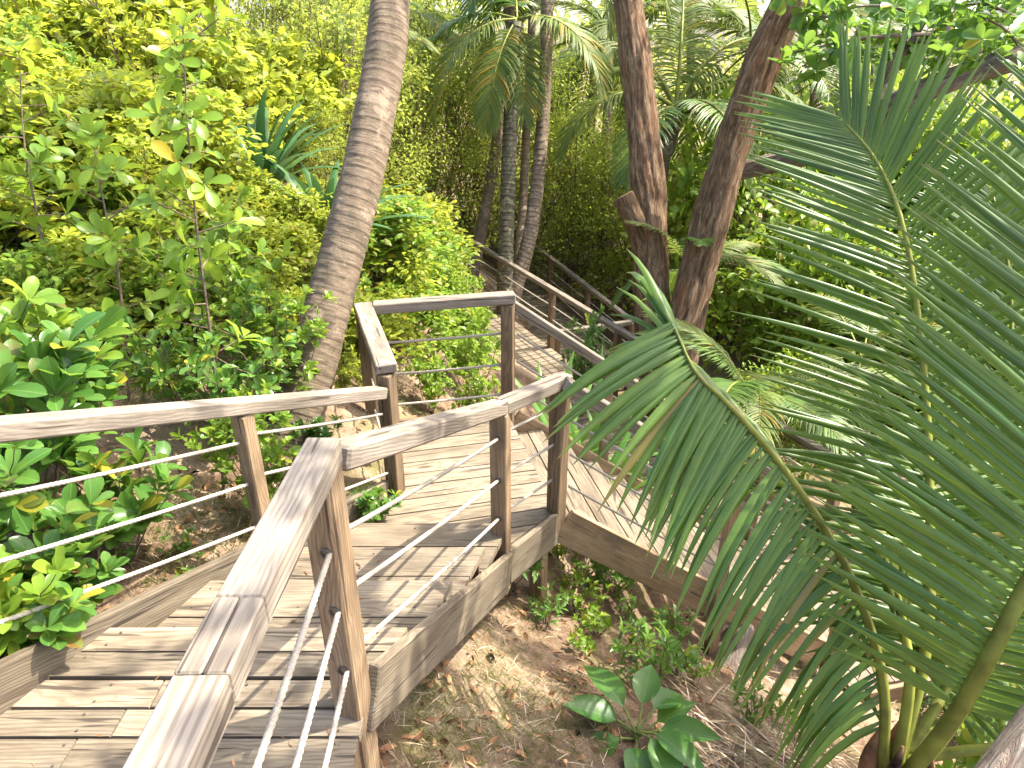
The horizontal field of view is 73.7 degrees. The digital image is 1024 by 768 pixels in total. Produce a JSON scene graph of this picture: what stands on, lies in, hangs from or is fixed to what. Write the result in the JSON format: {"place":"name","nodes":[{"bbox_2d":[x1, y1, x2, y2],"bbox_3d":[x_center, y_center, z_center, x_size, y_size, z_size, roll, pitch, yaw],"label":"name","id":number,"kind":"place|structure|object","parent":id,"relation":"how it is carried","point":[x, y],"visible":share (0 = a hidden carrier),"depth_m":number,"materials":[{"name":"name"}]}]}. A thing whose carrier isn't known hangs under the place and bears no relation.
{"place":"outdoors","nodes":[
{"label":"outdoors","id":0,"kind":"place"},
{"bbox_2d":[2,6,1023,767],"bbox_3d":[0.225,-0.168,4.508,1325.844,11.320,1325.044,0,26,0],"label":"ground","id":1,"kind":"structure","parent":0,"point":[456,656],"depth_m":3.85,"materials":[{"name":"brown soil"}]},
{"bbox_2d":[0,394,51,543],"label":"shrub","id":2,"kind":"object","parent":1,"relation":"on","point":[13,476],"visible":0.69,"depth_m":2.65,"materials":[{"name":"green plant"}]},
{"bbox_2d":[0,544,79,658],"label":"shrub","id":3,"kind":"object","parent":1,"relation":"on","point":[13,634],"visible":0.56,"depth_m":2.29,"materials":[{"name":"green plant"}]},
{"bbox_2d":[0,38,83,277],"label":"sapling","id":4,"kind":"object","parent":1,"relation":"on","point":[38,225],"visible":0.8,"depth_m":4.39,"materials":[{"name":"green plant"}]},
{"bbox_2d":[0,18,92,108],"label":"bush","id":5,"kind":"object","parent":1,"relation":"on","point":[34,46],"visible":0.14,"depth_m":5.97,"materials":[{"name":"green plant"}]},
{"bbox_2d":[0,236,97,339],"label":"bush","id":6,"kind":"object","parent":1,"relation":"on","point":[57,279],"visible":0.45,"depth_m":4.22,"materials":[{"name":"green plant"}]},
{"bbox_2d":[0,498,97,575],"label":"shrub","id":7,"kind":"object","parent":1,"relation":"on","point":[19,543],"visible":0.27,"depth_m":2.56,"materials":[{"name":"green plant"}]},
{"bbox_2d":[0,559,112,654],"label":"shrub","id":8,"kind":"object","parent":1,"relation":"on","point":[61,627],"visible":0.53,"depth_m":2.34,"materials":[{"name":"green plant"}]},
{"bbox_2d":[0,14,114,89],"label":"bush","id":9,"kind":"object","parent":1,"relation":"on","point":[39,38],"visible":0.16,"depth_m":6.51,"materials":[{"name":"green plant"}]},
{"bbox_2d":[0,276,128,451],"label":"shrub","id":10,"kind":"object","parent":1,"relation":"on","point":[63,316],"visible":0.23,"depth_m":3.30,"materials":[{"name":"green plant"}]},
{"bbox_2d":[1,333,131,484],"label":"shrub","id":11,"kind":"object","parent":1,"relation":"on","point":[103,388],"visible":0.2,"depth_m":3.37,"materials":[{"name":"green plant"}]},
{"bbox_2d":[0,305,133,535],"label":"shrub","id":12,"kind":"object","parent":1,"relation":"on","point":[54,364],"visible":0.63,"depth_m":2.90,"materials":[{"name":"green plant"}]},
{"bbox_2d":[8,512,129,611],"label":"shrub","id":13,"kind":"object","parent":1,"relation":"on","point":[108,564],"visible":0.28,"depth_m":2.65,"materials":[{"name":"green plant"}]},
{"bbox_2d":[0,152,141,256],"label":"bush","id":14,"kind":"object","parent":1,"relation":"on","point":[16,205],"visible":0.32,"depth_m":4.88,"materials":[{"name":"green plant"}]},
{"bbox_2d":[0,0,144,101],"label":"bush","id":15,"kind":"object","parent":1,"relation":"on","point":[58,32],"visible":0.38,"depth_m":7.24,"materials":[{"name":"green plant"}]},
{"bbox_2d":[0,132,151,284],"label":"bush","id":16,"kind":"object","parent":1,"relation":"on","point":[95,191],"visible":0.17,"depth_m":5.00,"materials":[{"name":"green plant"}]},
{"bbox_2d":[0,74,183,214],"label":"bush","id":17,"kind":"object","parent":1,"relation":"on","point":[10,102],"visible":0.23,"depth_m":5.23,"materials":[{"name":"green plant"}]},
{"bbox_2d":[0,227,185,353],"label":"bush","id":18,"kind":"object","parent":1,"relation":"on","point":[71,301],"visible":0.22,"depth_m":4.39,"materials":[{"name":"green plant"}]},
{"bbox_2d":[39,47,164,107],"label":"bush","id":19,"kind":"object","parent":1,"relation":"on","point":[63,64],"visible":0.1,"depth_m":6.08,"materials":[{"name":"green plant"}]},
{"bbox_2d":[17,427,194,570],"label":"shrub","id":20,"kind":"object","parent":1,"relation":"on","point":[126,505],"visible":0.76,"depth_m":3.00,"materials":[{"name":"green plant"}]},
{"bbox_2d":[49,100,169,400],"bbox_3d":[-2.415,-0.828,4.284,0.550,1.733,0.872,-18,31,-32],"label":"sapling","id":21,"kind":"object","parent":1,"relation":"on","point":[98,163],"visible":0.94,"depth_m":4.13,"materials":[{"name":"green plant"}]},
{"bbox_2d":[29,184,209,310],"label":"bush","id":22,"kind":"object","parent":1,"relation":"on","point":[72,231],"visible":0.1,"depth_m":4.82,"materials":[{"name":"green plant"}]},
{"bbox_2d":[48,0,191,76],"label":"bush","id":23,"kind":"object","parent":1,"relation":"on","point":[138,25],"visible":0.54,"depth_m":7.36,"materials":[{"name":"green plant"}]},
{"bbox_2d":[45,133,211,237],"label":"bush","id":24,"kind":"object","parent":1,"relation":"on","point":[147,173],"visible":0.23,"depth_m":5.13,"materials":[{"name":"green plant"}]},
{"bbox_2d":[81,257,177,349],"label":"shrub","id":25,"kind":"object","parent":1,"relation":"on","point":[137,287],"visible":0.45,"depth_m":4.42,"materials":[{"name":"green plant"}]},
{"bbox_2d":[54,66,280,208],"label":"bush","id":26,"kind":"object","parent":1,"relation":"on","point":[125,90],"visible":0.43,"depth_m":5.57,"materials":[{"name":"green plant"}]},
{"bbox_2d":[114,305,228,401],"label":"shrub","id":27,"kind":"object","parent":1,"relation":"on","point":[152,355],"visible":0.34,"depth_m":3.99,"materials":[{"name":"green plant"}]},
{"bbox_2d":[104,234,274,350],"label":"bush","id":28,"kind":"object","parent":1,"relation":"on","point":[190,241],"visible":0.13,"depth_m":4.62,"materials":[{"name":"green plant"}]},
{"bbox_2d":[99,181,294,360],"bbox_3d":[-2.054,-0.689,4.609,1.184,1.227,1.059,-18,33,-36],"label":"shrub","id":29,"kind":"object","parent":1,"relation":"on","point":[223,298],"visible":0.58,"depth_m":4.46,"materials":[{"name":"green plant"}]},
{"bbox_2d":[125,0,269,498],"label":"sapling","id":30,"kind":"object","parent":1,"relation":"on","point":[176,174],"visible":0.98,"depth_m":3.50,"materials":[{"name":"green plant"}]},
{"bbox_2d":[105,278,302,446],"bbox_3d":[-1.591,-0.029,3.881,0.971,1.007,0.869,7,27,19],"label":"shrub","id":31,"kind":"object","parent":1,"relation":"on","point":[228,377],"visible":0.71,"depth_m":3.70,"materials":[{"name":"green plant"}]},
{"bbox_2d":[138,183,298,286],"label":"bush","id":32,"kind":"object","parent":1,"relation":"on","point":[225,199],"visible":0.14,"depth_m":5.33,"materials":[{"name":"green plant"}]},
{"bbox_2d":[129,10,316,159],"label":"bush","id":33,"kind":"object","parent":1,"relation":"on","point":[205,50],"visible":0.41,"depth_m":7.73,"materials":[{"name":"green plant"}]},
{"bbox_2d":[169,379,300,507],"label":"shrub","id":34,"kind":"object","parent":1,"relation":"on","point":[271,454],"visible":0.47,"depth_m":3.48,"materials":[{"name":"green plant"}]},
{"bbox_2d":[0,538,484,767],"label":"deck","id":35,"kind":"structure","parent":1,"relation":"on","point":[52,723],"depth_m":2.15,"materials":[{"name":"brown wood"}]},
{"bbox_2d":[0,480,512,732],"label":"staircase","id":36,"kind":"structure","parent":1,"relation":"on","point":[149,634],"depth_m":2.74,"materials":[{"name":"wood"}]},
{"bbox_2d":[0,386,388,623],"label":"railing","id":37,"kind":"object","parent":36,"relation":"attached to","point":[240,411],"visible":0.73,"depth_m":2.75,"materials":[{"name":"wood"}]},
{"bbox_2d":[122,371,572,767],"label":"railing","id":38,"kind":"object","parent":36,"relation":"attached to","point":[187,722],"visible":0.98,"depth_m":1.77,"materials":[{"name":"wood"}]},
{"bbox_2d":[197,272,338,393],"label":"shrub","id":39,"kind":"object","parent":1,"relation":"on","point":[317,324],"visible":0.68,"depth_m":4.09,"materials":[{"name":"green plant"}]},
{"bbox_2d":[204,88,347,187],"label":"agave","id":40,"kind":"object","parent":1,"relation":"on","point":[260,125],"visible":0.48,"depth_m":6.77,"materials":[{"name":"green plant"}]},
{"bbox_2d":[196,0,358,133],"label":"bush","id":41,"kind":"object","parent":1,"relation":"on","point":[262,4],"visible":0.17,"depth_m":9.55,"materials":[{"name":"green plant"}]},
{"bbox_2d":[233,219,322,307],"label":"bush","id":42,"kind":"object","parent":1,"relation":"on","point":[305,237],"visible":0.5,"depth_m":5.55,"materials":[{"name":"green plant"}]},
{"bbox_2d":[247,184,331,246],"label":"bush","id":43,"kind":"object","parent":1,"relation":"on","point":[306,203],"visible":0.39,"depth_m":5.89,"materials":[{"name":"green plant"}]},
{"bbox_2d":[229,26,360,179],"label":"bush","id":44,"kind":"object","parent":1,"relation":"on","point":[321,84],"visible":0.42,"depth_m":9.13,"materials":[{"name":"green plant"}]},
{"bbox_2d":[279,91,351,192],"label":"bush","id":45,"kind":"object","parent":1,"relation":"on","point":[325,143],"visible":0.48,"depth_m":8.93,"materials":[{"name":"green plant"}]},
{"bbox_2d":[221,0,447,189],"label":"bush","id":46,"kind":"object","parent":1,"relation":"on","point":[335,41],"visible":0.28,"depth_m":9.89,"materials":[{"name":"green plant"}]},
{"bbox_2d":[265,0,409,452],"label":"palm tree","id":47,"kind":"object","parent":1,"relation":"on","point":[337,270],"visible":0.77,"depth_m":4.43,"materials":[{"name":"brown plant"}]},
{"bbox_2d":[240,157,435,242],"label":"agave","id":48,"kind":"object","parent":1,"relation":"on","point":[310,177],"visible":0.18,"depth_m":6.35,"materials":[{"name":"green plant"}]},
{"bbox_2d":[269,0,440,168],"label":"palm tree","id":49,"kind":"object","parent":1,"relation":"on","point":[416,36],"visible":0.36,"depth_m":10.19,"materials":[{"name":"green plant"}]},
{"bbox_2d":[285,0,458,195],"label":"bush","id":50,"kind":"object","parent":1,"relation":"on","point":[413,98],"visible":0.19,"depth_m":12.50,"materials":[{"name":"green plant"}]},
{"bbox_2d":[280,0,477,186],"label":"palm tree","id":51,"kind":"object","parent":1,"relation":"on","point":[439,23],"visible":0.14,"depth_m":13.68,"materials":[{"name":"green plant"}]},
{"bbox_2d":[325,195,452,290],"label":"bush","id":52,"kind":"object","parent":1,"relation":"on","point":[409,207],"visible":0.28,"depth_m":6.65,"materials":[{"name":"green plant"}]},
{"bbox_2d":[341,287,441,376],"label":"bush","id":53,"kind":"object","parent":1,"relation":"on","point":[386,323],"visible":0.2,"depth_m":5.80,"materials":[{"name":"green plant"}]},
{"bbox_2d":[358,219,441,297],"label":"bush","id":54,"kind":"object","parent":1,"relation":"on","point":[403,269],"visible":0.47,"depth_m":6.54,"materials":[{"name":"green plant"}]},
{"bbox_2d":[374,275,463,357],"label":"bush","id":55,"kind":"object","parent":1,"relation":"on","point":[433,318],"visible":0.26,"depth_m":6.44,"materials":[{"name":"green plant"}]},
{"bbox_2d":[405,340,456,414],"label":"shrub","id":56,"kind":"object","parent":1,"relation":"on","point":[432,380],"visible":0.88,"depth_m":5.64,"materials":[{"name":"green plant"}]},
{"bbox_2d":[350,0,536,218],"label":"bush","id":57,"kind":"object","parent":1,"relation":"on","point":[453,88],"visible":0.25,"depth_m":14.31,"materials":[{"name":"green plant"}]},
{"bbox_2d":[425,307,500,395],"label":"shrub","id":58,"kind":"object","parent":1,"relation":"on","point":[475,324],"visible":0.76,"depth_m":6.62,"materials":[{"name":"green plant"}]},
{"bbox_2d":[379,416,558,602],"bbox_3d":[-0.363,0.947,4.692,1.129,0.791,1.676,-5,26,-10],"label":"landing","id":59,"kind":"object","parent":1,"relation":"on","point":[534,530],"visible":0.4,"depth_m":4.35,"materials":[{"name":"brown wood"}]},
{"bbox_2d":[353,290,515,495],"bbox_3d":[-0.456,0.114,4.646,1.139,1.182,1.013,-5,26,-9],"label":"railing","id":60,"kind":"object","parent":59,"relation":"attached to","point":[378,363],"visible":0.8,"depth_m":4.76,"materials":[{"name":"wood"}]},
{"bbox_2d":[391,49,551,230],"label":"bush","id":61,"kind":"object","parent":1,"relation":"on","point":[455,177],"visible":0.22,"depth_m":15.74,"materials":[{"name":"green plant"}]},
{"bbox_2d":[27,289,957,767],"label":"leaf litter","id":62,"kind":"object","parent":1,"relation":"on","point":[431,719],"visible":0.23,"depth_m":3.36,"materials":[{"name":"brown plant"}]},
{"bbox_2d":[411,44,576,257],"bbox_3d":[-0.706,-5.085,15.377,3.893,4.615,3.924,18,31,32],"label":"bush","id":63,"kind":"object","parent":1,"relation":"on","point":[497,203],"visible":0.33,"depth_m":14.94,"materials":[{"name":"green plant"}]},
{"bbox_2d":[52,341,955,767],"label":"fallen needles","id":64,"kind":"object","parent":1,"relation":"on","point":[496,681],"visible":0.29,"depth_m":3.23,"materials":[{"name":"plant"}]},
{"bbox_2d":[466,0,556,282],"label":"palm tree","id":65,"kind":"object","parent":1,"relation":"on","point":[482,225],"visible":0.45,"depth_m":14.10,"materials":[{"name":"brown plant"}]},
{"bbox_2d":[407,0,616,314],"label":"palm tree","id":66,"kind":"object","parent":1,"relation":"on","point":[509,75],"visible":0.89,"depth_m":12.35,"materials":[{"name":"green plant"}]},
{"bbox_2d":[439,42,616,264],"bbox_3d":[0.401,-5.419,16.283,4.695,4.931,4.856,5,27,11],"label":"bush","id":67,"kind":"object","parent":1,"relation":"on","point":[564,94],"visible":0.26,"depth_m":15.89,"materials":[{"name":"green plant"}]},
{"bbox_2d":[454,0,616,322],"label":"palm tree","id":68,"kind":"object","parent":1,"relation":"on","point":[525,155],"visible":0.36,"depth_m":13.52,"materials":[{"name":"brown plant"}]},
{"bbox_2d":[489,105,631,287],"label":"bush","id":69,"kind":"object","parent":1,"relation":"on","point":[569,264],"visible":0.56,"depth_m":15.70,"materials":[{"name":"green plant"}]},
{"bbox_2d":[520,278,611,381],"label":"boardwalk","id":70,"kind":"structure","parent":1,"relation":"on","point":[561,319],"depth_m":14.63,"materials":[{"name":"brown wood"}]},
{"bbox_2d":[513,229,634,389],"bbox_3d":[0.416,-1.712,14.605,1.550,1.772,6.154,-9,27,-18],"label":"railing","id":71,"kind":"object","parent":70,"relation":"attached to","point":[589,289],"visible":0.46,"depth_m":13.55,"materials":[{"name":"wood"}]},
{"bbox_2d":[473,0,673,324],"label":"palm tree","id":72,"kind":"object","parent":1,"relation":"on","point":[529,237],"visible":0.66,"depth_m":12.79,"materials":[{"name":"brown plant"}]},
{"bbox_2d":[558,303,612,416],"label":"shrub","id":73,"kind":"object","parent":1,"relation":"on","point":[590,339],"visible":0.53,"depth_m":8.76,"materials":[{"name":"green plant"}]},
{"bbox_2d":[522,0,679,233],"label":"tree","id":74,"kind":"object","parent":1,"relation":"on","point":[602,13],"visible":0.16,"depth_m":18.20,"materials":[{"name":"green plant"}]},
{"bbox_2d":[196,0,1023,231],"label":"woods","id":75,"kind":"object","parent":1,"relation":"on","point":[651,34],"visible":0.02,"depth_m":21.23,"materials":[{"name":"green plant"}]},
{"bbox_2d":[555,106,697,306],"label":"bush","id":76,"kind":"object","parent":1,"relation":"on","point":[612,248],"visible":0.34,"depth_m":15.68,"materials":[{"name":"green plant"}]},
{"bbox_2d":[502,0,758,281],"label":"palm tree","id":77,"kind":"object","parent":1,"relation":"on","point":[601,23],"visible":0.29,"depth_m":15.97,"materials":[{"name":"green plant"}]},
{"bbox_2d":[613,0,670,419],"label":"tree","id":78,"kind":"object","parent":1,"relation":"on","point":[644,200],"visible":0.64,"depth_m":9.12,"materials":[{"name":"brown plant"}]},
{"bbox_2d":[563,665,722,767],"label":"broad leaved plant","id":79,"kind":"object","parent":1,"relation":"on","point":[671,746],"visible":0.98,"depth_m":3.11,"materials":[{"name":"green plant"}]},
{"bbox_2d":[609,615,685,685],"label":"weed","id":80,"kind":"object","parent":1,"relation":"on","point":[617,647],"visible":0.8,"depth_m":3.78,"materials":[{"name":"green plant"}]},
{"bbox_2d":[484,306,828,575],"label":"boardwalk","id":81,"kind":"structure","parent":1,"relation":"on","point":[528,354],"depth_m":10.73,"materials":[{"name":"brown wood"}]},
{"bbox_2d":[460,234,844,531],"bbox_3d":[1.048,-0.517,10.384,0.095,1.545,9.329,-12,29,-23],"label":"railing","id":82,"kind":"object","parent":81,"relation":"attached to","point":[620,332],"visible":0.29,"depth_m":10.20,"materials":[{"name":"wood"}]},
{"bbox_2d":[631,603,704,675],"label":"weed","id":83,"kind":"object","parent":1,"relation":"on","point":[681,631],"visible":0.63,"depth_m":4.12,"materials":[{"name":"green plant"}]},
{"bbox_2d":[514,410,827,668],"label":"boardwalk","id":84,"kind":"structure","parent":1,"relation":"on","point":[604,536],"depth_m":4.87,"materials":[{"name":"brown wood"}]},
{"bbox_2d":[515,301,770,540],"bbox_3d":[1.206,0.574,5.838,2.534,2.903,0.085,-6,27,-12],"label":"railing","id":85,"kind":"object","parent":84,"relation":"attached to","point":[550,329],"visible":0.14,"depth_m":5.21,"materials":[{"name":"wood"}]},
{"bbox_2d":[561,376,855,667],"bbox_3d":[1.456,1.134,4.582,2.434,2.849,0.085,-6,27,-12],"label":"railing","id":86,"kind":"object","parent":84,"relation":"attached to","point":[599,406],"visible":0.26,"depth_m":4.20,"materials":[{"name":"wood"}]},
{"bbox_2d":[551,0,805,203],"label":"palm tree","id":87,"kind":"object","parent":1,"relation":"on","point":[673,109],"visible":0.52,"depth_m":12.78,"materials":[{"name":"green plant"}]},
{"bbox_2d":[603,160,774,343],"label":"shrub","id":88,"kind":"object","parent":1,"relation":"on","point":[679,221],"visible":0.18,"depth_m":14.07,"materials":[{"name":"green plant"}]},
{"bbox_2d":[609,220,795,307],"bbox_3d":[2.611,-0.758,9.834,2.519,3.332,2.212,0,26,0],"label":"palm","id":89,"kind":"object","parent":1,"relation":"on","point":[748,259],"visible":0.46,"depth_m":9.05,"materials":[{"name":"green plant"}]},
{"bbox_2d":[649,0,809,415],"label":"tree","id":90,"kind":"object","parent":1,"relation":"on","point":[713,209],"visible":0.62,"depth_m":8.51,"materials":[{"name":"brown plant"}]},
{"bbox_2d":[632,83,837,362],"bbox_3d":[4.779,-3.175,13.762,4.114,5.302,4.624,9,28,19],"label":"shrub","id":91,"kind":"object","parent":1,"relation":"on","point":[685,182],"visible":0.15,"depth_m":13.01,"materials":[{"name":"green plant"}]},
{"bbox_2d":[641,640,867,767],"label":"palm debris","id":92,"kind":"object","parent":1,"relation":"on","point":[713,750],"visible":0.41,"depth_m":3.67,"materials":[{"name":"plant"}]},
{"bbox_2d":[654,0,868,304],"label":"palm tree","id":93,"kind":"object","parent":1,"relation":"on","point":[725,25],"visible":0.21,"depth_m":14.77,"materials":[{"name":"green plant"}]},
{"bbox_2d":[634,313,915,489],"bbox_3d":[2.845,0.552,7.609,3.117,2.549,3.199,0,26,0],"label":"palm","id":94,"kind":"object","parent":1,"relation":"on","point":[756,393],"visible":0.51,"depth_m":7.03,"materials":[{"name":"green plant"}]},
{"bbox_2d":[610,0,946,345],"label":"palm tree","id":95,"kind":"object","parent":1,"relation":"on","point":[858,11],"visible":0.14,"depth_m":13.50,"materials":[{"name":"green plant"}]},
{"bbox_2d":[536,14,1023,767],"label":"young palm","id":96,"kind":"object","parent":1,"relation":"on","point":[938,570],"visible":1,"depth_m":2.51,"materials":[{"name":"green plant"}]},
{"bbox_2d":[729,346,850,485],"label":"shrub","id":97,"kind":"object","parent":1,"relation":"on","point":[787,443],"visible":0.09,"depth_m":9.42,"materials":[{"name":"green plant"}]},
{"bbox_2d":[699,170,941,421],"bbox_3d":[5.634,-1.646,12.193,4.288,4.073,3.845,17,31,31],"label":"shrub","id":98,"kind":"object","parent":1,"relation":"on","point":[774,306],"visible":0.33,"depth_m":11.86,"materials":[{"name":"green plant"}]},
{"bbox_2d":[741,75,980,345],"bbox_3d":[6.796,-3.134,13.654,4.556,5.683,4.092,-1,26,-3],"label":"shrub","id":99,"kind":"object","parent":1,"relation":"on","point":[976,135],"visible":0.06,"depth_m":13.12,"materials":[{"name":"green plant"}]},
{"bbox_2d":[760,220,994,453],"bbox_3d":[6.149,-0.826,11.144,3.651,3.527,3.254,-7,27,-13],"label":"shrub","id":100,"kind":"object","parent":1,"relation":"on","point":[858,290],"visible":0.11,"depth_m":11.03,"materials":[{"name":"green plant"}]},
{"bbox_2d":[741,0,1023,179],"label":"tree","id":101,"kind":"object","parent":1,"relation":"on","point":[981,29],"visible":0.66,"depth_m":6.89,"materials":[{"name":"green plant"}]},
{"bbox_2d":[761,292,1022,512],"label":"palm","id":102,"kind":"object","parent":1,"relation":"on","point":[856,364],"visible":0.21,"depth_m":8.92,"materials":[{"name":"green plant"}]},
{"bbox_2d":[899,74,1023,318],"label":"shrub","id":103,"kind":"object","parent":1,"relation":"on","point":[965,145],"visible":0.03,"depth_m":12.02,"materials":[{"name":"green plant"}]},
{"bbox_2d":[973,702,1023,767],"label":"wooden handrail","id":104,"kind":"object","parent":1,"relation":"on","point":[1005,749],"visible":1,"depth_m":1.99,"materials":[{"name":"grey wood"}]},
{"bbox_2d":[189,0,1023,56],"label":"sky","id":105,"kind":"structure","parent":0,"point":[1018,20],"materials":[{"name":"white"}]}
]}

